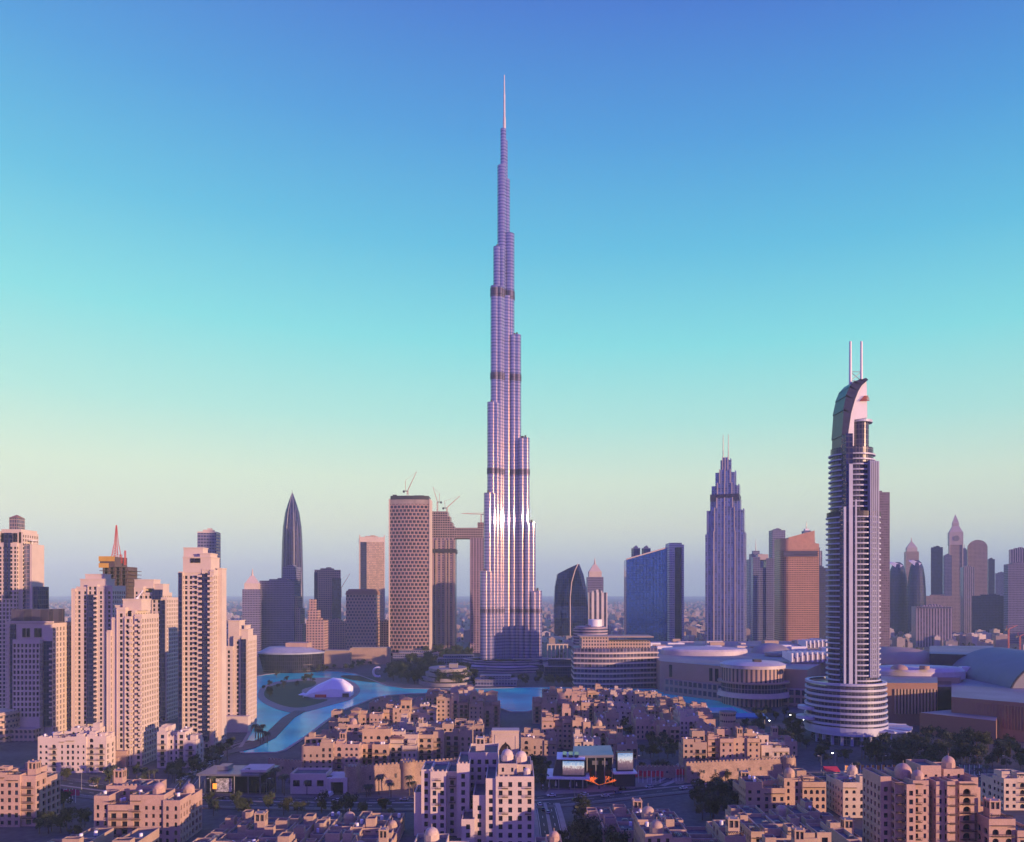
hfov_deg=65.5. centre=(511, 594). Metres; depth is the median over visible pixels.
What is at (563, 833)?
broadleaf tree
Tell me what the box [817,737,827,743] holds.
broadleaf tree
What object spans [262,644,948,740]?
tree mass
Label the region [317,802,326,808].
broadleaf tree
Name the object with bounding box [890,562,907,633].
domed tower
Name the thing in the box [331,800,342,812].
broadleaf tree
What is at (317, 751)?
courtyard house
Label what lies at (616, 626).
distant city
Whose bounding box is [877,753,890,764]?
broadleaf tree
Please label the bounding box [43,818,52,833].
broadleaf tree
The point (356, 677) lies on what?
lawn grass
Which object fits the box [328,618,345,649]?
apartment block
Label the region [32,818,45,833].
broadleaf tree
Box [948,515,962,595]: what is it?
clock tower
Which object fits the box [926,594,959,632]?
office tower
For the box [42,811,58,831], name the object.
broadleaf tree
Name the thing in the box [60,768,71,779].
broadleaf tree
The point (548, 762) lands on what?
broadleaf tree
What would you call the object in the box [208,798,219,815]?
broadleaf tree
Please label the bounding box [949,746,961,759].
broadleaf tree
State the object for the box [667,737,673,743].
broadleaf tree
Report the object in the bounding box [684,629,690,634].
distant building
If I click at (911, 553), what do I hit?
office tower
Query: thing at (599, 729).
courtyard house
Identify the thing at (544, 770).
broadleaf tree
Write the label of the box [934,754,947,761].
broadleaf tree
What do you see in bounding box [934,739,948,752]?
broadleaf tree
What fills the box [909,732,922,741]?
broadleaf tree
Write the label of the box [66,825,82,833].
broadleaf tree
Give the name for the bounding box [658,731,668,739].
broadleaf tree
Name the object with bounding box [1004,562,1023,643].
office tower
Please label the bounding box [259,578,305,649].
office tower
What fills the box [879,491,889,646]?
office tower
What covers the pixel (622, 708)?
courtyard house
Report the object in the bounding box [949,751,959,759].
broadleaf tree
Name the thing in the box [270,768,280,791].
palm tree
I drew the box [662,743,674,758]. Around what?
broadleaf tree
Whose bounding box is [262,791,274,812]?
broadleaf tree
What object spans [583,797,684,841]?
apartment block
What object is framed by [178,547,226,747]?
residential tower
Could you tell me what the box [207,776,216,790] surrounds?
palm tree
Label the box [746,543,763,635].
office tower
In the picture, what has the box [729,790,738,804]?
broadleaf tree
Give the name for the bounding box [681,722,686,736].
window
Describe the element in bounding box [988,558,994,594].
office tower
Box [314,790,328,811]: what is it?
broadleaf tree
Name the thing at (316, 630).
apartment tower
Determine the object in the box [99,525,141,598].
unfinished tower
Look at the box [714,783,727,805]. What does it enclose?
broadleaf tree
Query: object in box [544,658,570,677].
pavilion
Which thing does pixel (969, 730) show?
broadleaf tree
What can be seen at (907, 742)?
broadleaf tree
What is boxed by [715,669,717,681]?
window
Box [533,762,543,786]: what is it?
broadleaf tree
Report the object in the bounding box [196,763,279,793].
glass pavilion
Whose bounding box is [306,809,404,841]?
apartment block
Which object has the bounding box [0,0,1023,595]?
sky
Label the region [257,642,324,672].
opera house
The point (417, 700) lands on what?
courtyard house
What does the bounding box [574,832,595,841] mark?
broadleaf tree
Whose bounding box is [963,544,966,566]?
office tower
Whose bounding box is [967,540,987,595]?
office tower
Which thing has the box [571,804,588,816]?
broadleaf tree
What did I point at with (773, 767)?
rampart wall
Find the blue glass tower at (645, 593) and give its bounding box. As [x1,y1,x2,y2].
[624,547,667,640]
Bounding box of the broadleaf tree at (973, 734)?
[963,732,977,745]
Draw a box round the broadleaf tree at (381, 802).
[377,796,387,812]
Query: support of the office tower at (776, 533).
on the pavement
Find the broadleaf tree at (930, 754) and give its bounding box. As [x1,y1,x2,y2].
[925,751,937,759]
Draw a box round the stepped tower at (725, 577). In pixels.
[705,434,745,640]
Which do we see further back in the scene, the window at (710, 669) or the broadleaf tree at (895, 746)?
the window at (710, 669)
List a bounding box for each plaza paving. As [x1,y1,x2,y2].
[545,778,662,794]
[672,778,686,783]
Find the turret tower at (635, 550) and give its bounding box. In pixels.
[631,545,639,556]
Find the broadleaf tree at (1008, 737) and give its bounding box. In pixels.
[1002,734,1015,740]
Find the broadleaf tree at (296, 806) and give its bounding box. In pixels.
[290,801,303,813]
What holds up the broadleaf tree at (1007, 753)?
on the pavement
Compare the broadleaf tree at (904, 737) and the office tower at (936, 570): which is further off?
the office tower at (936, 570)
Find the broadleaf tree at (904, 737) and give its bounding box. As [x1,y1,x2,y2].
[897,733,908,740]
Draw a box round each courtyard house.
[301,732,338,771]
[320,723,347,738]
[329,707,361,730]
[334,731,363,771]
[346,716,364,742]
[361,710,383,724]
[361,725,392,764]
[369,696,397,712]
[373,721,399,728]
[383,697,412,725]
[389,728,418,762]
[398,695,423,705]
[399,714,427,731]
[411,702,437,723]
[419,726,444,760]
[426,688,448,705]
[428,718,454,735]
[437,689,469,721]
[445,723,472,758]
[451,684,474,695]
[455,718,483,742]
[469,688,499,727]
[477,690,497,700]
[484,730,491,742]
[521,727,556,755]
[532,695,556,723]
[541,703,571,748]
[542,686,562,700]
[556,692,580,718]
[563,685,585,698]
[572,715,590,750]
[573,728,599,746]
[580,693,606,721]
[586,683,608,699]
[591,718,615,744]
[594,709,619,729]
[606,697,632,723]
[606,726,637,758]
[609,686,633,703]
[631,703,660,717]
[631,709,655,739]
[634,689,657,703]
[654,717,679,743]
[655,693,684,706]
[657,702,683,719]
[673,704,698,739]
[679,729,706,765]
[683,701,711,712]
[693,707,714,724]
[694,718,714,739]
[705,727,733,760]
[731,726,759,759]
[733,722,757,735]
[755,726,796,755]
[756,732,788,758]
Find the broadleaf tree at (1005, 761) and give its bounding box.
[1001,757,1011,768]
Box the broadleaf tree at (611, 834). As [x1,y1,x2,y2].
[604,825,630,841]
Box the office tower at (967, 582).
[960,565,974,634]
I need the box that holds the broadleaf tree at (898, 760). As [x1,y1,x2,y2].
[892,753,904,763]
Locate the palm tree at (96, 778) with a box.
[93,777,100,787]
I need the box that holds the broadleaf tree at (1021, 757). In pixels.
[1018,752,1023,765]
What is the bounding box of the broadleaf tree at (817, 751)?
[813,748,822,760]
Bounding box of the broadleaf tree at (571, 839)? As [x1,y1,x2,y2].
[561,835,577,841]
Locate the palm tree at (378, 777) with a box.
[375,775,383,794]
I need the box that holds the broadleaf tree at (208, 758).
[203,754,211,762]
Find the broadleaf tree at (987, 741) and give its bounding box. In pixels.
[982,737,993,749]
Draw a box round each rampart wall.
[268,758,303,776]
[344,757,458,794]
[636,765,683,778]
[684,754,795,782]
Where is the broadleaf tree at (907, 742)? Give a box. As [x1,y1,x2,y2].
[899,738,911,746]
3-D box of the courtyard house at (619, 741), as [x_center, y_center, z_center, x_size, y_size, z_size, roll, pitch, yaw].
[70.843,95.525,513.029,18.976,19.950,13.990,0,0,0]
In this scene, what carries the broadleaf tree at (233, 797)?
on the pavement
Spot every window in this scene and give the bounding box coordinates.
[0,551,23,707]
[1,791,3,823]
[13,533,16,541]
[14,644,63,732]
[22,628,25,636]
[26,628,29,636]
[34,628,37,636]
[38,628,41,636]
[40,731,103,770]
[78,601,115,731]
[97,791,176,841]
[120,629,152,764]
[150,604,177,720]
[185,591,221,746]
[228,664,238,714]
[303,754,333,771]
[317,780,323,785]
[424,767,530,841]
[438,699,466,719]
[637,726,647,737]
[669,665,671,676]
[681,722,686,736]
[709,668,711,680]
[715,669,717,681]
[743,782,797,807]
[864,774,959,841]
[963,806,968,811]
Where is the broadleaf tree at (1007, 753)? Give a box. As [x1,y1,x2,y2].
[1002,750,1010,757]
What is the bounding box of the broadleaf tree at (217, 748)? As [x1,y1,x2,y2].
[214,745,222,756]
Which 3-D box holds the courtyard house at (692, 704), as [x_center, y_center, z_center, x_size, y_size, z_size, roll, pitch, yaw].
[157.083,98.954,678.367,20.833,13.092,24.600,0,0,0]
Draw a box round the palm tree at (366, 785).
[362,784,370,796]
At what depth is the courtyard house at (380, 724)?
541.63 m
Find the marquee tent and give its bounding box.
[299,678,353,696]
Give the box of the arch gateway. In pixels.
[492,728,518,754]
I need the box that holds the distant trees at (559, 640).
[66,612,1019,655]
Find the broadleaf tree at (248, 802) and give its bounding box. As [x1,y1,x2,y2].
[238,799,252,809]
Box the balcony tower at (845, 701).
[796,341,912,746]
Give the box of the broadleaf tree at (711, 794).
[708,790,718,799]
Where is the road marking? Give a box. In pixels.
[63,771,860,805]
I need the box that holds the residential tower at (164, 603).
[134,579,177,720]
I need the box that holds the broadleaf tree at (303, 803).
[300,800,309,810]
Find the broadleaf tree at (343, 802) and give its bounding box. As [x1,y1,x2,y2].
[339,794,353,812]
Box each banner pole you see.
[75,789,79,802]
[651,771,654,782]
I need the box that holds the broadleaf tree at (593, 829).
[582,823,602,841]
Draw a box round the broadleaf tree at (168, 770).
[163,767,171,778]
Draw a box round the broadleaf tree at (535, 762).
[531,755,543,777]
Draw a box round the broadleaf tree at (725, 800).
[721,796,735,810]
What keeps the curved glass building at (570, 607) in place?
on the pavement
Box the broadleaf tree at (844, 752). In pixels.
[837,748,852,762]
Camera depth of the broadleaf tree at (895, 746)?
505.44 m
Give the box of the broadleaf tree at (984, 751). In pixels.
[977,743,988,757]
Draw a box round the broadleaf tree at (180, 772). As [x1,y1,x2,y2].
[176,770,185,779]
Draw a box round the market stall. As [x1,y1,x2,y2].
[823,766,839,774]
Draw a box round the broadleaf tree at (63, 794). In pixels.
[60,791,72,808]
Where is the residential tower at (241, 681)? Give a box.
[226,620,256,731]
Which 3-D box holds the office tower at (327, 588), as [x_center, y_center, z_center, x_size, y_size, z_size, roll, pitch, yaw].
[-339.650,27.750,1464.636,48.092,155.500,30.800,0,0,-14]
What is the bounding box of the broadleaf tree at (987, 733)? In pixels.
[978,731,991,748]
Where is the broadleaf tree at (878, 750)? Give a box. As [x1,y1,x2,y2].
[868,745,885,764]
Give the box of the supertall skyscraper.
[463,75,547,672]
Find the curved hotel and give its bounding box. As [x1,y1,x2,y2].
[571,635,658,687]
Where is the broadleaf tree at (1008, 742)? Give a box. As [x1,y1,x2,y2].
[1004,739,1017,753]
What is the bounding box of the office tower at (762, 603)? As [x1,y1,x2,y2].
[751,554,773,640]
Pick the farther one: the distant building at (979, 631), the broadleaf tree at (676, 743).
the distant building at (979, 631)
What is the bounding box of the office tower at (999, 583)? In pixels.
[995,572,1003,595]
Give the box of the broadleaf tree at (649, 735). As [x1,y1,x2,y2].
[645,731,654,745]
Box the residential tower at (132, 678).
[106,590,158,767]
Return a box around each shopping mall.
[651,638,827,707]
[879,646,1023,743]
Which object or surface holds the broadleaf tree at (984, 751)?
on the pavement
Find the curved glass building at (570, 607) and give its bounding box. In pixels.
[547,564,587,657]
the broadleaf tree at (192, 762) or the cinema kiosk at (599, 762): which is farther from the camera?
the broadleaf tree at (192, 762)
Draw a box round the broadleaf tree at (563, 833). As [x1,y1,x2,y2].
[558,827,568,839]
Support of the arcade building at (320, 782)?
on the pavement
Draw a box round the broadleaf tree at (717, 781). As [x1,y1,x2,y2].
[714,777,729,792]
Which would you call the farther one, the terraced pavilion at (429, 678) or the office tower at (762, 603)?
the office tower at (762, 603)
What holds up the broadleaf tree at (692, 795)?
on the pavement
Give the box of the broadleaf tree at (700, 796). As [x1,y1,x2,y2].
[695,791,709,807]
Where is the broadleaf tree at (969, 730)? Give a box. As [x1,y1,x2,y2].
[959,727,974,734]
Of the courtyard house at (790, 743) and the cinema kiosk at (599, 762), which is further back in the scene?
the courtyard house at (790, 743)
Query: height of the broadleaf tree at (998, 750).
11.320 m
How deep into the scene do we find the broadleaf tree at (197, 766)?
465.54 m
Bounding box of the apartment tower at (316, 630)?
[306,599,327,664]
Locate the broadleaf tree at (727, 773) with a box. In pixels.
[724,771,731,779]
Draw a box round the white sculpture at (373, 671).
[372,666,380,676]
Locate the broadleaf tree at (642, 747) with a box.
[638,744,646,751]
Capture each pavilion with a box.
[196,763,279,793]
[392,650,438,657]
[419,663,474,686]
[437,654,473,663]
[475,674,517,685]
[513,658,547,671]
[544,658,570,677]
[709,708,737,712]
[736,713,768,722]
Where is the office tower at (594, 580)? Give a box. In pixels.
[586,559,602,592]
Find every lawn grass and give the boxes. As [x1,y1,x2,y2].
[264,681,326,707]
[341,675,385,681]
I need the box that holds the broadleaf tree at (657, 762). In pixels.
[650,759,659,765]
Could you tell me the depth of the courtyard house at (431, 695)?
732.02 m
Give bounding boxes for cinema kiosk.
[547,751,589,789]
[573,745,613,785]
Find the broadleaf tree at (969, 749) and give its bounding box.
[958,744,974,762]
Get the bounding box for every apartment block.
[0,759,59,826]
[48,828,158,841]
[94,767,201,841]
[192,809,318,841]
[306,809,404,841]
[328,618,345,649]
[380,619,388,646]
[414,735,533,841]
[414,824,468,841]
[535,831,561,841]
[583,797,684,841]
[634,806,745,841]
[725,798,861,841]
[733,765,825,812]
[759,825,861,841]
[826,765,862,817]
[863,753,979,841]
[975,797,1023,841]
[981,769,1023,809]
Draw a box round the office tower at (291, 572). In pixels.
[283,564,300,595]
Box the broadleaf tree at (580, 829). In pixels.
[568,821,590,838]
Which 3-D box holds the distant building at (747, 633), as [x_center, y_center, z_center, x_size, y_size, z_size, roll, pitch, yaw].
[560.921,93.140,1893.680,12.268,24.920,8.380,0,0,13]
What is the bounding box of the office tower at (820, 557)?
[819,547,821,564]
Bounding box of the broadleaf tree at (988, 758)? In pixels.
[984,753,1000,768]
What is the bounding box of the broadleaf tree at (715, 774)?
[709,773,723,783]
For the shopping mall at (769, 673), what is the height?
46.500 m
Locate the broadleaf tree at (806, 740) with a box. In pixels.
[802,738,809,748]
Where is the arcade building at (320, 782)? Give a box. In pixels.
[290,768,347,793]
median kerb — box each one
[60,774,980,802]
[181,740,249,788]
[543,803,551,833]
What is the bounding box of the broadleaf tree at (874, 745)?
[868,738,881,762]
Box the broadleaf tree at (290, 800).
[283,796,292,811]
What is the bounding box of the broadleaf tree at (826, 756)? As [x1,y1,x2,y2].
[823,753,832,759]
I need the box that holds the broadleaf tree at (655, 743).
[649,741,657,756]
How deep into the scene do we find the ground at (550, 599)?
7624.18 m
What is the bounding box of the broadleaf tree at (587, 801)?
[574,791,591,809]
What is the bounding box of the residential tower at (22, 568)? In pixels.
[0,515,48,707]
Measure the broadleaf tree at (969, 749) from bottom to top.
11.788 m
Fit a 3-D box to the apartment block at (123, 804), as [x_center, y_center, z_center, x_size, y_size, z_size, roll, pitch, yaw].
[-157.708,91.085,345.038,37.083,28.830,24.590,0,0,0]
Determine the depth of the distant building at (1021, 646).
1504.11 m
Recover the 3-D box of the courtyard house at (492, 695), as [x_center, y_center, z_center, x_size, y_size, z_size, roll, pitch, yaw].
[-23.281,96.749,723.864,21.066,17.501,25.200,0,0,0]
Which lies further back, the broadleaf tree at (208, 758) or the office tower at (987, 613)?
the office tower at (987, 613)
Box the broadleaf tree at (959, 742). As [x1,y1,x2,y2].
[956,739,967,745]
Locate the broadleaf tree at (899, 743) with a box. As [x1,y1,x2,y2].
[889,738,904,749]
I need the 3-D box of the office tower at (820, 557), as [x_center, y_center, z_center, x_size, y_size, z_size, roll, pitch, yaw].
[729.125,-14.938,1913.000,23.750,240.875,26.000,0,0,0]
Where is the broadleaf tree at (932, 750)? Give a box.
[921,747,938,757]
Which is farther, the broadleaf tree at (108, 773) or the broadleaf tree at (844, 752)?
the broadleaf tree at (844, 752)
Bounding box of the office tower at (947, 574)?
[943,554,951,595]
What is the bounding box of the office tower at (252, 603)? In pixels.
[242,569,261,655]
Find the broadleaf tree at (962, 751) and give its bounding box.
[956,747,967,763]
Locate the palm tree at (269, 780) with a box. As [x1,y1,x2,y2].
[264,777,274,792]
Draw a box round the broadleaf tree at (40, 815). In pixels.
[37,811,48,822]
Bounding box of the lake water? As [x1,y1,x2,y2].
[243,671,747,752]
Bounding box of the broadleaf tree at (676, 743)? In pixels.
[671,741,679,754]
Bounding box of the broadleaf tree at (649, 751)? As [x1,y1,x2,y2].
[645,744,655,757]
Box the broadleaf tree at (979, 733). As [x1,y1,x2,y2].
[975,730,980,742]
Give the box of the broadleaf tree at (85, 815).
[77,810,92,827]
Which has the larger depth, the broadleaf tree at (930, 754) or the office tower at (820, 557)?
the office tower at (820, 557)
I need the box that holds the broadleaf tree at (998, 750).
[990,746,1005,762]
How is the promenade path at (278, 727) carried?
on the pavement
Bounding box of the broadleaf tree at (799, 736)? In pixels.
[794,733,805,746]
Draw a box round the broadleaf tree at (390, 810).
[387,807,395,812]
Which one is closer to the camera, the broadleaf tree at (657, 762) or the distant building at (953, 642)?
the broadleaf tree at (657, 762)
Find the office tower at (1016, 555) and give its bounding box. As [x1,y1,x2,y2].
[1009,547,1023,563]
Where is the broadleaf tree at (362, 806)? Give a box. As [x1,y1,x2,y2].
[357,800,367,811]
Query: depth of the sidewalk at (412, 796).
411.57 m
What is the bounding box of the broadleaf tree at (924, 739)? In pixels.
[918,736,930,746]
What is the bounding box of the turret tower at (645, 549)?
[642,545,650,553]
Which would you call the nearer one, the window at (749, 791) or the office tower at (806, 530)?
the window at (749, 791)
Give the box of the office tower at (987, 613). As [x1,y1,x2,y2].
[972,594,1003,633]
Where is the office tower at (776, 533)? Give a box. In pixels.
[769,528,784,557]
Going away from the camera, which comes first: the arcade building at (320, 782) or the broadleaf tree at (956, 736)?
the arcade building at (320, 782)
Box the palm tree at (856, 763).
[852,761,860,766]
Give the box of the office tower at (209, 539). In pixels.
[197,528,220,567]
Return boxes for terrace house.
[38,722,115,772]
[157,724,203,767]
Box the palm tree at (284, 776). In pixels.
[279,774,288,795]
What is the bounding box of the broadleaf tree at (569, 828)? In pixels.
[567,821,581,835]
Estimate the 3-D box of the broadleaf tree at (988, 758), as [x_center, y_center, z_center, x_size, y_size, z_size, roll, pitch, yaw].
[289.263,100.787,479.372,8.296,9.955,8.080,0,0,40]
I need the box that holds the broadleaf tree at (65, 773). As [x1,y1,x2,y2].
[60,769,68,777]
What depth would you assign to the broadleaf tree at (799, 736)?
548.41 m
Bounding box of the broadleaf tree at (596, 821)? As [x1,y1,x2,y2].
[586,815,602,834]
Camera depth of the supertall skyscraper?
1114.27 m
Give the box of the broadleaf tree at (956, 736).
[952,731,964,738]
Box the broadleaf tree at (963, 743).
[960,742,975,759]
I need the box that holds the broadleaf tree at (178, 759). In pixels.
[174,758,185,766]
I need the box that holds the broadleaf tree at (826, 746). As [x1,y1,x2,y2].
[824,741,830,753]
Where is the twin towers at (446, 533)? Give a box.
[432,511,483,652]
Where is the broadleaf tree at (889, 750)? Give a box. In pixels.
[886,748,897,764]
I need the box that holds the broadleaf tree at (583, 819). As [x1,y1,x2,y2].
[573,813,591,825]
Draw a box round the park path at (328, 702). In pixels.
[258,678,359,711]
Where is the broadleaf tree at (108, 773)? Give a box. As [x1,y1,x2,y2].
[102,767,113,783]
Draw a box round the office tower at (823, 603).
[819,565,827,638]
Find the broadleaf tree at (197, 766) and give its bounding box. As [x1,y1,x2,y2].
[192,762,202,773]
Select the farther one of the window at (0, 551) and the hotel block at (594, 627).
the hotel block at (594, 627)
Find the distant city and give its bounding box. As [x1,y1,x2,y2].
[49,601,986,647]
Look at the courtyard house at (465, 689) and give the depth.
744.86 m
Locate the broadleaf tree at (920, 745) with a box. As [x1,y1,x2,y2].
[909,738,926,753]
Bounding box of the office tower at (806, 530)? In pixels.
[802,521,810,533]
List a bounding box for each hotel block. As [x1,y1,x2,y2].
[345,589,379,649]
[573,619,607,645]
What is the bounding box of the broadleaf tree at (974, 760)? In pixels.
[970,756,982,765]
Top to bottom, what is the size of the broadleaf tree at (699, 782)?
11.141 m
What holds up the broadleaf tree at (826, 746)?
on the pavement
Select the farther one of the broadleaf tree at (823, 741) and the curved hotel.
the curved hotel
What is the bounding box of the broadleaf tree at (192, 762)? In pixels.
[188,757,197,772]
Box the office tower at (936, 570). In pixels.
[931,546,942,594]
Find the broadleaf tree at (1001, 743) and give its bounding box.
[994,739,1008,749]
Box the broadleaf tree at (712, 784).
[706,780,720,792]
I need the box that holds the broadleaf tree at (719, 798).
[705,794,722,819]
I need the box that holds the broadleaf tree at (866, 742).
[863,739,872,760]
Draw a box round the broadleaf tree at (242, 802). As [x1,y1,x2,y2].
[233,797,251,811]
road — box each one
[60,771,993,807]
[174,740,251,788]
[535,803,561,836]
[652,763,677,785]
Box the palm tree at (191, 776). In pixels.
[188,774,195,783]
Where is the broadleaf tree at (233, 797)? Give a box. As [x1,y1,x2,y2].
[229,790,242,809]
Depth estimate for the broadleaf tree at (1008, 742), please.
524.48 m
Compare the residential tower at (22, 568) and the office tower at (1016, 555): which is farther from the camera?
the office tower at (1016, 555)
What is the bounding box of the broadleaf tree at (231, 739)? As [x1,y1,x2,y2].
[224,737,234,748]
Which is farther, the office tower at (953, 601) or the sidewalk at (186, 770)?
the office tower at (953, 601)
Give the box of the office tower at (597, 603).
[587,590,606,627]
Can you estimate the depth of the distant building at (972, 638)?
1600.66 m
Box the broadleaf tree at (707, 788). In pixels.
[701,785,715,792]
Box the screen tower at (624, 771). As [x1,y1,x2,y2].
[611,751,636,786]
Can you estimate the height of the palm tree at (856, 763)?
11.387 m
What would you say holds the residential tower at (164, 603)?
on the pavement
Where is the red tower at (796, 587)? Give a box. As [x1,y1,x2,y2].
[774,530,818,640]
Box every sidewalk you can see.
[60,769,1023,810]
[168,740,252,788]
[534,803,568,841]
[646,763,678,785]
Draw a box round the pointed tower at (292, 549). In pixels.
[281,492,303,607]
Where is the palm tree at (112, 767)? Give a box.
[107,765,117,782]
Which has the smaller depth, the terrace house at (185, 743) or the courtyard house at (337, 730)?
the terrace house at (185, 743)
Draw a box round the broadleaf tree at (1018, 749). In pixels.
[1012,743,1023,758]
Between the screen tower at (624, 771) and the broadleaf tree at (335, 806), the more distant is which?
the screen tower at (624, 771)
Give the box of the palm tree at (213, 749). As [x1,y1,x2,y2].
[207,747,216,765]
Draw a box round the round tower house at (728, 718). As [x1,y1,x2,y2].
[719,710,735,736]
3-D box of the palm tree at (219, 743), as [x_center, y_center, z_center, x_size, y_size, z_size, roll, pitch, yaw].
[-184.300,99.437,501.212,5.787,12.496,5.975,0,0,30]
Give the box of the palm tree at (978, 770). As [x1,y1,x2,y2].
[973,768,983,781]
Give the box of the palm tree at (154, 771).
[149,769,157,778]
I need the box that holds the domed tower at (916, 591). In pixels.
[907,560,925,633]
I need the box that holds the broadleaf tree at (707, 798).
[703,796,717,817]
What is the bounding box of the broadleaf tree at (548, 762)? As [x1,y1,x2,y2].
[544,760,551,767]
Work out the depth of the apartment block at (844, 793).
376.99 m
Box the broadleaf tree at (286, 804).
[277,800,288,814]
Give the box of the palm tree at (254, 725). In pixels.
[251,724,259,737]
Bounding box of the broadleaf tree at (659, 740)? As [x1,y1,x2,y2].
[655,736,665,747]
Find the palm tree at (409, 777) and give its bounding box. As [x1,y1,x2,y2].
[404,775,414,794]
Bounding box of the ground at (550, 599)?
[49,596,910,641]
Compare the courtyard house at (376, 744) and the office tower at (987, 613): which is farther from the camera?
the office tower at (987, 613)
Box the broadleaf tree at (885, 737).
[877,731,890,744]
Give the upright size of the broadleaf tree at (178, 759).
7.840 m
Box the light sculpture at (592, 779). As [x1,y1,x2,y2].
[587,776,615,788]
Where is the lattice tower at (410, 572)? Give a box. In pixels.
[389,495,431,656]
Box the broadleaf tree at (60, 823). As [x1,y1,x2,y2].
[51,813,67,832]
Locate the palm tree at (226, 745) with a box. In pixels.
[224,743,230,760]
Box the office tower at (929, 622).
[911,604,951,646]
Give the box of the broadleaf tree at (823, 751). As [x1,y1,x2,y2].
[815,746,824,756]
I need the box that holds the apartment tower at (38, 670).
[0,609,70,742]
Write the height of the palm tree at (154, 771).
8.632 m
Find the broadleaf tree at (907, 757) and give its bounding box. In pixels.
[900,754,914,762]
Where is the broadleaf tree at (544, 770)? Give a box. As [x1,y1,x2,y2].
[538,763,547,779]
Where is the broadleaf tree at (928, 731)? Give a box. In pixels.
[919,725,935,741]
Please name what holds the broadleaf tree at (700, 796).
on the pavement
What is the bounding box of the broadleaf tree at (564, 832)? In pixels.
[559,830,568,837]
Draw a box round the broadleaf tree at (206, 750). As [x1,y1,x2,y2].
[204,745,213,754]
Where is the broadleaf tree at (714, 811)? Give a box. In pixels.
[708,804,719,818]
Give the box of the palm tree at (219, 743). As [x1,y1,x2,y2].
[215,742,222,754]
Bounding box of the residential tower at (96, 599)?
[71,574,125,731]
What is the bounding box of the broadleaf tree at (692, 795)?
[688,786,699,805]
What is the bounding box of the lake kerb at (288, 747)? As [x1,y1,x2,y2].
[238,670,751,753]
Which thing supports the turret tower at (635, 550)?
on the pavement
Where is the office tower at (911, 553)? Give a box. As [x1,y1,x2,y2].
[904,538,918,582]
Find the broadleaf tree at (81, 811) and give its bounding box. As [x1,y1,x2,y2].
[72,807,89,823]
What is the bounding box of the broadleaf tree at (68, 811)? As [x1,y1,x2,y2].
[56,806,76,829]
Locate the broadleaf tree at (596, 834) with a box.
[590,832,602,841]
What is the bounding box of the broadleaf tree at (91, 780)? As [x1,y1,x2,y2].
[88,777,98,783]
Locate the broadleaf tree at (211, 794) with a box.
[202,791,214,808]
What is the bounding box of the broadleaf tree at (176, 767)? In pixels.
[171,764,181,769]
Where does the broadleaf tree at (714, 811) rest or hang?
on the pavement
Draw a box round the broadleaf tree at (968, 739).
[960,733,974,745]
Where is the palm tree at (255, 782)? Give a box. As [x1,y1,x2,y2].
[252,780,259,792]
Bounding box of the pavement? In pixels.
[0,642,1023,841]
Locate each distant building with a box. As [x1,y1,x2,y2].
[457,633,463,640]
[464,629,469,641]
[563,640,572,647]
[611,630,617,638]
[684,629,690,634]
[684,635,694,640]
[688,626,696,636]
[746,628,749,638]
[892,637,904,646]
[933,635,939,645]
[943,640,957,645]
[955,635,965,645]
[966,633,977,645]
[975,629,985,632]
[977,633,985,639]
[980,639,992,644]
[982,632,990,638]
[989,628,999,633]
[993,634,1007,647]
[1017,643,1023,649]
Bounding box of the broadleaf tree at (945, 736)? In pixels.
[941,730,952,741]
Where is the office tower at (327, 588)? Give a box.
[314,567,340,620]
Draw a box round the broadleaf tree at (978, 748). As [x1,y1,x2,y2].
[970,743,984,758]
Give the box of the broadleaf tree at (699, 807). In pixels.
[695,802,709,819]
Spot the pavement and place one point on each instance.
(21, 753)
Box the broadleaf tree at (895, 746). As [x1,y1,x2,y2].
[890,742,904,753]
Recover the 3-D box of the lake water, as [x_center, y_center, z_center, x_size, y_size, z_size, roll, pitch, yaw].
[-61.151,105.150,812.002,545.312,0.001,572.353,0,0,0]
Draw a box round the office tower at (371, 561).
[359,535,384,619]
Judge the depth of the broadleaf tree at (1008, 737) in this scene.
539.55 m
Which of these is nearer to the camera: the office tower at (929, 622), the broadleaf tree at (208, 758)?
the broadleaf tree at (208, 758)
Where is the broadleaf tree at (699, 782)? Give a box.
[690,778,705,790]
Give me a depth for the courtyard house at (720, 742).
476.58 m
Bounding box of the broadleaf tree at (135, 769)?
[132,764,139,777]
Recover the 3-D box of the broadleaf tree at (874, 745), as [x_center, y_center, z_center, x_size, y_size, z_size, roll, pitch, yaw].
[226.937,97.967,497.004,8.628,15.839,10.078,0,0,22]
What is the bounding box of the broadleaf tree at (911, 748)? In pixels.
[902,743,916,756]
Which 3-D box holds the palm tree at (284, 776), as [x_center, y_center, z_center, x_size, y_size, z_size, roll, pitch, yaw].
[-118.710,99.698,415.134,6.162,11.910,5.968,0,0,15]
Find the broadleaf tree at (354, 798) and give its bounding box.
[343,792,359,810]
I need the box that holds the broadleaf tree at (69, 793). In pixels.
[60,789,73,804]
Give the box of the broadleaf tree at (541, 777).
[534,774,548,788]
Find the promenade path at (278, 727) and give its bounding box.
[223,710,305,754]
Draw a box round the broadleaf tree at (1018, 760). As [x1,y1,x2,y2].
[1013,756,1023,768]

